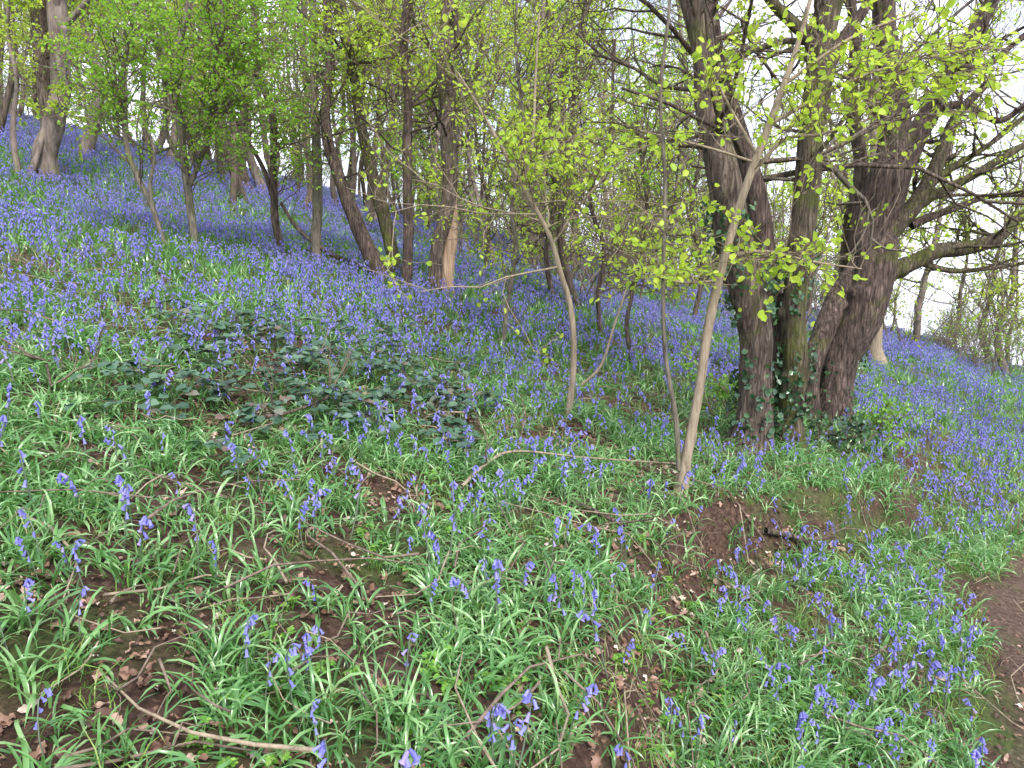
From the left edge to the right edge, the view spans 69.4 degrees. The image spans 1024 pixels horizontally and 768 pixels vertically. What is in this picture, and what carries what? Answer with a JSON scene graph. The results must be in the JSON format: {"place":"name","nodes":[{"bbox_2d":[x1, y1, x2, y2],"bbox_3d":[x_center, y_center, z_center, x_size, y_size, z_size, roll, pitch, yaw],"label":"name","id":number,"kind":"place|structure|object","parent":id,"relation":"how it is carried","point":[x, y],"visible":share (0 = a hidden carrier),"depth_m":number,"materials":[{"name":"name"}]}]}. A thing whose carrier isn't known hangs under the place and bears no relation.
{"place":"outdoors","nodes":[
{"label":"outdoors","id":0,"kind":"place"},
{"bbox_2d":[0,127,1023,767],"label":"ground","id":1,"kind":"structure","parent":0,"point":[718,529],"depth_m":2.69,"materials":[{"name":"soil"}]},
{"bbox_2d":[0,327,103,386],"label":"fallen branch","id":2,"kind":"object","parent":1,"relation":"on","point":[31,356],"visible":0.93,"depth_m":3.34,"materials":[{"name":"brown wood"}]},
{"bbox_2d":[0,0,103,126],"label":"oak tree","id":3,"kind":"object","parent":1,"relation":"on","point":[36,9],"visible":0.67,"depth_m":12.13,"materials":[{"name":"green plant"}]},
{"bbox_2d":[25,0,204,247],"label":"hawthorn tree","id":4,"kind":"object","parent":1,"relation":"on","point":[120,111],"visible":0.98,"depth_m":8.15,"materials":[{"name":"green plant"}]},
{"bbox_2d":[2,0,354,247],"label":"hawthorn tree","id":5,"kind":"object","parent":1,"relation":"on","point":[228,51],"visible":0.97,"depth_m":8.54,"materials":[{"name":"green plant"}]},
{"bbox_2d":[162,0,229,188],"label":"hazel tree","id":6,"kind":"object","parent":1,"relation":"on","point":[220,162],"visible":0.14,"depth_m":19.77,"materials":[{"name":"brown plant"}]},
{"bbox_2d":[64,298,401,476],"bbox_3d":[-1.556,-0.190,4.324,1.671,0.551,3.345,0,10,0],"label":"bramble bush","id":7,"kind":"object","parent":1,"relation":"on","point":[247,409],"visible":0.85,"depth_m":3.87,"materials":[{"name":"green plant"}]},
{"bbox_2d":[181,1,299,196],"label":"hazel tree","id":8,"kind":"object","parent":1,"relation":"on","point":[244,178],"visible":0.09,"depth_m":18.85,"materials":[{"name":"brown plant"}]},
{"bbox_2d":[226,0,365,269],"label":"hawthorn tree","id":9,"kind":"object","parent":1,"relation":"on","point":[272,183],"visible":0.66,"depth_m":9.98,"materials":[{"name":"green plant"}]},
{"bbox_2d":[242,0,363,214],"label":"hazel tree","id":10,"kind":"object","parent":1,"relation":"on","point":[308,197],"visible":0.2,"depth_m":17.64,"materials":[{"name":"brown plant"}]},
{"bbox_2d":[254,329,357,418],"bbox_3d":[-1.039,-0.053,3.653,0.189,0.394,0.685,5,11,25],"label":"fallen branch","id":11,"kind":"object","parent":1,"relation":"on","point":[268,416],"visible":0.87,"depth_m":3.70,"materials":[{"name":"brown wood"}]},
{"bbox_2d":[226,0,410,262],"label":"ash tree","id":12,"kind":"object","parent":1,"relation":"on","point":[317,208],"visible":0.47,"depth_m":9.91,"materials":[{"name":"green plant"}]},
{"bbox_2d":[0,0,748,286],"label":"distant trees","id":13,"kind":"object","parent":1,"relation":"on","point":[236,186],"visible":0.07,"depth_m":26.58,"materials":[{"name":"green plant"}]},
{"bbox_2d":[268,315,513,475],"bbox_3d":[-0.790,-0.169,5.253,1.597,0.574,3.788,0,10,0],"label":"bramble bush","id":14,"kind":"object","parent":1,"relation":"on","point":[458,423],"visible":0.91,"depth_m":4.25,"materials":[{"name":"green plant"}]},
{"bbox_2d":[385,260,412,289],"bbox_3d":[-1.701,-1.516,10.231,0.270,0.492,2.506,-4,11,-19],"label":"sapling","id":15,"kind":"object","parent":1,"relation":"on","point":[405,273],"visible":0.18,"depth_m":9.33,"materials":[{"name":"brown plant"}]},
{"bbox_2d":[343,0,461,231],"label":"hazel tree","id":16,"kind":"object","parent":1,"relation":"on","point":[381,176],"visible":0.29,"depth_m":17.45,"materials":[{"name":"green plant"}]},
{"bbox_2d":[284,0,577,297],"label":"coppiced oak tree","id":17,"kind":"object","parent":1,"relation":"on","point":[362,236],"visible":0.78,"depth_m":9.29,"materials":[{"name":"green plant"}]},
{"bbox_2d":[367,7,578,279],"bbox_3d":[-0.616,-3.780,11.776,3.228,4.312,3.122,0,10,0],"label":"hazel tree","id":18,"kind":"object","parent":1,"relation":"on","point":[497,98],"visible":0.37,"depth_m":11.51,"materials":[{"name":"green plant"}]},
{"bbox_2d":[0,240,1013,767],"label":"bluebells","id":19,"kind":"object","parent":1,"relation":"on","point":[500,708],"visible":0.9,"depth_m":3.71,"materials":[{"name":"purple plant"}]},
{"bbox_2d":[0,250,1023,767],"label":"bluebell foliage","id":20,"kind":"object","parent":1,"relation":"on","point":[488,646],"visible":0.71,"depth_m":2.81,"materials":[{"name":"green plant"}]},
{"bbox_2d":[0,144,1023,534],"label":"bluebells","id":21,"kind":"object","parent":1,"relation":"on","point":[236,226],"visible":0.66,"depth_m":9.45,"materials":[{"name":"purple plant"}]},
{"bbox_2d":[0,115,1023,542],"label":"bluebell foliage","id":22,"kind":"object","parent":1,"relation":"on","point":[236,269],"visible":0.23,"depth_m":9.60,"materials":[{"name":"plant"}]},
{"bbox_2d":[0,0,1023,373],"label":"distant trees","id":23,"kind":"object","parent":1,"relation":"on","point":[46,144],"visible":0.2,"depth_m":21.05,"materials":[{"name":"green plant"}]},
{"bbox_2d":[0,43,1023,376],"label":"understorey shrubs","id":24,"kind":"object","parent":1,"relation":"on","point":[966,329],"visible":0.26,"depth_m":22.42,"materials":[{"name":"green plant"}]},
{"bbox_2d":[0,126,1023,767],"bbox_3d":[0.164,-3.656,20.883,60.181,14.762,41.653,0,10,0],"label":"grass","id":25,"kind":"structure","parent":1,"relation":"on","point":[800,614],"depth_m":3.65,"materials":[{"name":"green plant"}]},
{"bbox_2d":[0,112,1023,409],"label":"bluebells","id":26,"kind":"object","parent":1,"relation":"on","point":[168,166],"visible":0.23,"depth_m":19.74,"materials":[{"name":"purple plant"}]},
{"bbox_2d":[0,229,1023,767],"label":"leaf litter","id":27,"kind":"object","parent":1,"relation":"on","point":[124,673],"visible":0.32,"depth_m":2.48,"materials":[{"name":"plant"}]},
{"bbox_2d":[0,245,1023,767],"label":"fallen twigs","id":28,"kind":"object","parent":1,"relation":"on","point":[308,749],"depth_m":2.43,"materials":[{"name":"brown wood"}]},
{"bbox_2d":[336,0,717,418],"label":"birch sapling","id":29,"kind":"object","parent":1,"relation":"on","point":[529,158],"visible":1,"depth_m":4.82,"materials":[{"name":"green plant"}]},
{"bbox_2d":[419,0,657,352],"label":"hazel tree","id":30,"kind":"object","parent":1,"relation":"on","point":[512,202],"visible":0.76,"depth_m":7.15,"materials":[{"name":"green plant"}]},
{"bbox_2d":[438,0,686,310],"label":"hazel tree","id":31,"kind":"object","parent":1,"relation":"on","point":[566,272],"visible":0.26,"depth_m":10.67,"materials":[{"name":"green plant"}]},
{"bbox_2d":[182,461,959,767],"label":"woodland weeds","id":32,"kind":"object","parent":1,"relation":"on","point":[443,689],"visible":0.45,"depth_m":2.21,"materials":[{"name":"green plant"}]},
{"bbox_2d":[471,0,673,301],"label":"hazel tree","id":33,"kind":"object","parent":1,"relation":"on","point":[547,252],"visible":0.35,"depth_m":10.52,"materials":[{"name":"green plant"}]},
{"bbox_2d":[530,210,638,290],"bbox_3d":[2.028,-3.336,19.984,3.943,3.399,2.835,-7,12,-36],"label":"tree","id":34,"kind":"object","parent":1,"relation":"on","point":[584,251],"visible":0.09,"depth_m":20.20,"materials":[{"name":"green plant"}]},
{"bbox_2d":[413,0,782,338],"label":"hazel tree","id":35,"kind":"object","parent":1,"relation":"on","point":[600,283],"visible":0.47,"depth_m":9.12,"materials":[{"name":"green plant"}]},
{"bbox_2d":[569,224,647,293],"bbox_3d":[2.191,-2.920,18.527,2.717,2.466,2.882,0,10,0],"label":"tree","id":36,"kind":"object","parent":1,"relation":"on","point":[597,264],"visible":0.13,"depth_m":18.50,"materials":[{"name":"green plant"}]},
{"bbox_2d":[582,205,652,280],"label":"hawthorn bush","id":37,"kind":"object","parent":1,"relation":"on","point":[615,248],"visible":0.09,"depth_m":21.59,"materials":[{"name":"green plant"}]},
{"bbox_2d":[566,497,702,568],"bbox_3d":[0.539,0.613,3.267,0.562,0.306,0.556,0,10,0],"label":"fallen branch","id":38,"kind":"object","parent":1,"relation":"on","point":[612,520],"visible":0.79,"depth_m":3.28,"materials":[{"name":"brown wood"}]},
{"bbox_2d":[631,228,713,307],"bbox_3d":[3.926,-2.829,17.824,2.145,2.290,2.437,-4,11,-21],"label":"hawthorn bush","id":39,"kind":"object","parent":1,"relation":"on","point":[692,260],"visible":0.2,"depth_m":17.67,"materials":[{"name":"green plant"}]},
{"bbox_2d":[635,0,755,293],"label":"hazel tree","id":40,"kind":"object","parent":1,"relation":"on","point":[672,73],"visible":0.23,"depth_m":19.44,"materials":[{"name":"green plant"}]},
{"bbox_2d":[628,8,772,317],"bbox_3d":[3.729,-4.210,14.950,3.004,6.254,3.489,4,11,19],"label":"hazel tree","id":41,"kind":"object","parent":1,"relation":"on","point":[700,287],"visible":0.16,"depth_m":15.17,"materials":[{"name":"green plant"}]},
{"bbox_2d":[551,3,863,364],"bbox_3d":[1.969,-2.016,7.652,2.618,3.923,2.852,-3,11,-19],"label":"hazel tree","id":42,"kind":"object","parent":1,"relation":"on","point":[645,176],"visible":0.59,"depth_m":7.83,"materials":[{"name":"green plant"}]},
{"bbox_2d":[679,342,737,419],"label":"elder bush","id":43,"kind":"object","parent":1,"relation":"on","point":[723,393],"visible":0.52,"depth_m":6.56,"materials":[{"name":"green plant"}]},
{"bbox_2d":[726,385,816,446],"bbox_3d":[2.052,0.237,5.906,0.680,0.870,0.601,6,11,29],"label":"holly bush","id":44,"kind":"object","parent":1,"relation":"on","point":[804,405],"visible":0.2,"depth_m":5.90,"materials":[{"name":"green plant"}]},
{"bbox_2d":[534,0,1023,458],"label":"oak tree","id":45,"kind":"object","parent":1,"relation":"on","point":[728,174],"visible":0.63,"depth_m":5.50,"materials":[{"name":"brown plant"}]},
{"bbox_2d":[537,0,1023,456],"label":"oak tree","id":46,"kind":"object","parent":1,"relation":"on","point":[804,213],"visible":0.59,"depth_m":5.68,"materials":[{"name":"brown plant"}]},
{"bbox_2d":[700,198,867,442],"bbox_3d":[2.533,-0.425,6.463,0.713,2.238,3.021,9,13,40],"label":"ivy","id":47,"kind":"object","parent":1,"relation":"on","point":[776,390],"visible":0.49,"depth_m":5.60,"materials":[{"name":"green plant"}]},
{"bbox_2d":[574,0,1023,496],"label":"hazel sapling","id":48,"kind":"object","parent":1,"relation":"on","point":[684,458],"visible":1,"depth_m":3.80,"materials":[{"name":"green plant"}]},
{"bbox_2d":[762,508,861,565],"bbox_3d":[1.812,0.891,4.468,0.699,0.268,0.421,0,10,0],"label":"fallen branch","id":49,"kind":"object","parent":1,"relation":"on","point":[769,531],"visible":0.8,"depth_m":4.48,"materials":[{"name":"brown wood"}]},
{"bbox_2d":[808,407,885,453],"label":"holly bush","id":50,"kind":"object","parent":1,"relation":"on","point":[856,425],"visible":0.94,"depth_m":6.21,"materials":[{"name":"green plant"}]},
{"bbox_2d":[839,393,911,456],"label":"elder bush","id":51,"kind":"object","parent":1,"relation":"on","point":[888,427],"visible":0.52,"depth_m":6.72,"materials":[{"name":"green plant"}]},
{"bbox_2d":[739,0,1023,435],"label":"oak tree","id":52,"kind":"object","parent":1,"relation":"on","point":[846,330],"visible":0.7,"depth_m":7.16,"materials":[{"name":"brown plant"}]},
{"bbox_2d":[831,0,955,370],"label":"ash tree","id":53,"kind":"object","parent":1,"relation":"on","point":[875,348],"visible":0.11,"depth_m":16.51,"materials":[{"name":"brown plant"}]},
{"bbox_2d":[2,0,1023,365],"label":"sky","id":54,"kind":"structure","parent":0,"point":[1016,90],"materials":[{"name":"white"}]},
{"bbox_2d":[976,557,1023,767],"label":"path","id":55,"kind":"structure","parent":0,"point":[1001,590],"depth_m":4.21,"materials":[{"name":"brown soil"}]}
]}

